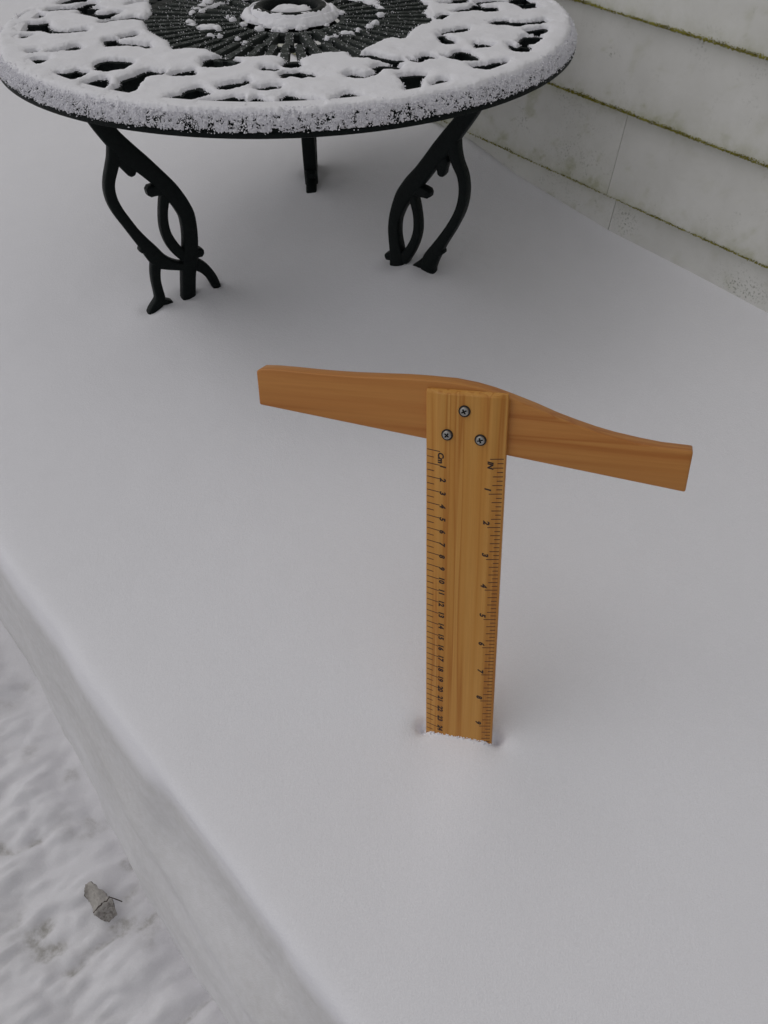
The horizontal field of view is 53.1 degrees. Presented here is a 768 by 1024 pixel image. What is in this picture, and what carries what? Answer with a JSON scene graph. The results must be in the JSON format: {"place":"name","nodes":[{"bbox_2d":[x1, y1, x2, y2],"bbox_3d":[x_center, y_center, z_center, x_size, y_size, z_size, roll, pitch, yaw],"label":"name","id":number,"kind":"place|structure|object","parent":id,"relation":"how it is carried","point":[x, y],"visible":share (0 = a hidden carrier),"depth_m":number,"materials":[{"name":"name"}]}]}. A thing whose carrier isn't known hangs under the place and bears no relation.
{"place":"outdoors","nodes":[
{"label":"outdoors","id":0,"kind":"place"},
{"bbox_2d":[0,621,228,1023],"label":"path","id":1,"kind":"structure","parent":0,"point":[67,956],"depth_m":0.82,"materials":[{"name":"white snow"}]},
{"bbox_2d":[84,881,121,921],"bbox_3d":[-0.299,0.410,0.807,0.047,0.019,0.024,21,54,18],"label":"dead leaf","id":2,"kind":"object","parent":1,"relation":"on","point":[102,903],"visible":1,"depth_m":0.80,"materials":[{"name":"grey"}]},
{"bbox_2d":[0,0,767,1023],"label":"snow bank","id":3,"kind":"structure","parent":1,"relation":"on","point":[212,594],"depth_m":0.73,"materials":[{"name":"white snow"}]},
{"bbox_2d":[0,0,575,314],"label":"garden table","id":4,"kind":"object","parent":3,"relation":"on","point":[130,159],"visible":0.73,"depth_m":0.86,"materials":[{"name":"black metal"}]},
{"bbox_2d":[0,0,577,134],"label":"snow","id":5,"kind":"structure","parent":4,"relation":"on","point":[382,93],"depth_m":0.74,"materials":[{"name":"white snow"}]},
{"bbox_2d":[257,365,692,743],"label":"square","id":6,"kind":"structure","parent":3,"relation":"on","point":[474,433],"depth_m":0.52,"materials":[{"name":"brown wood"}]},
{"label":"ground","id":7,"kind":"structure","parent":0,"visible":0},
{"bbox_2d":[244,0,767,312],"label":"house wall","id":8,"kind":"structure","parent":7,"relation":"on","point":[643,124],"depth_m":0.98,"materials":[{"name":"white"}]}
]}

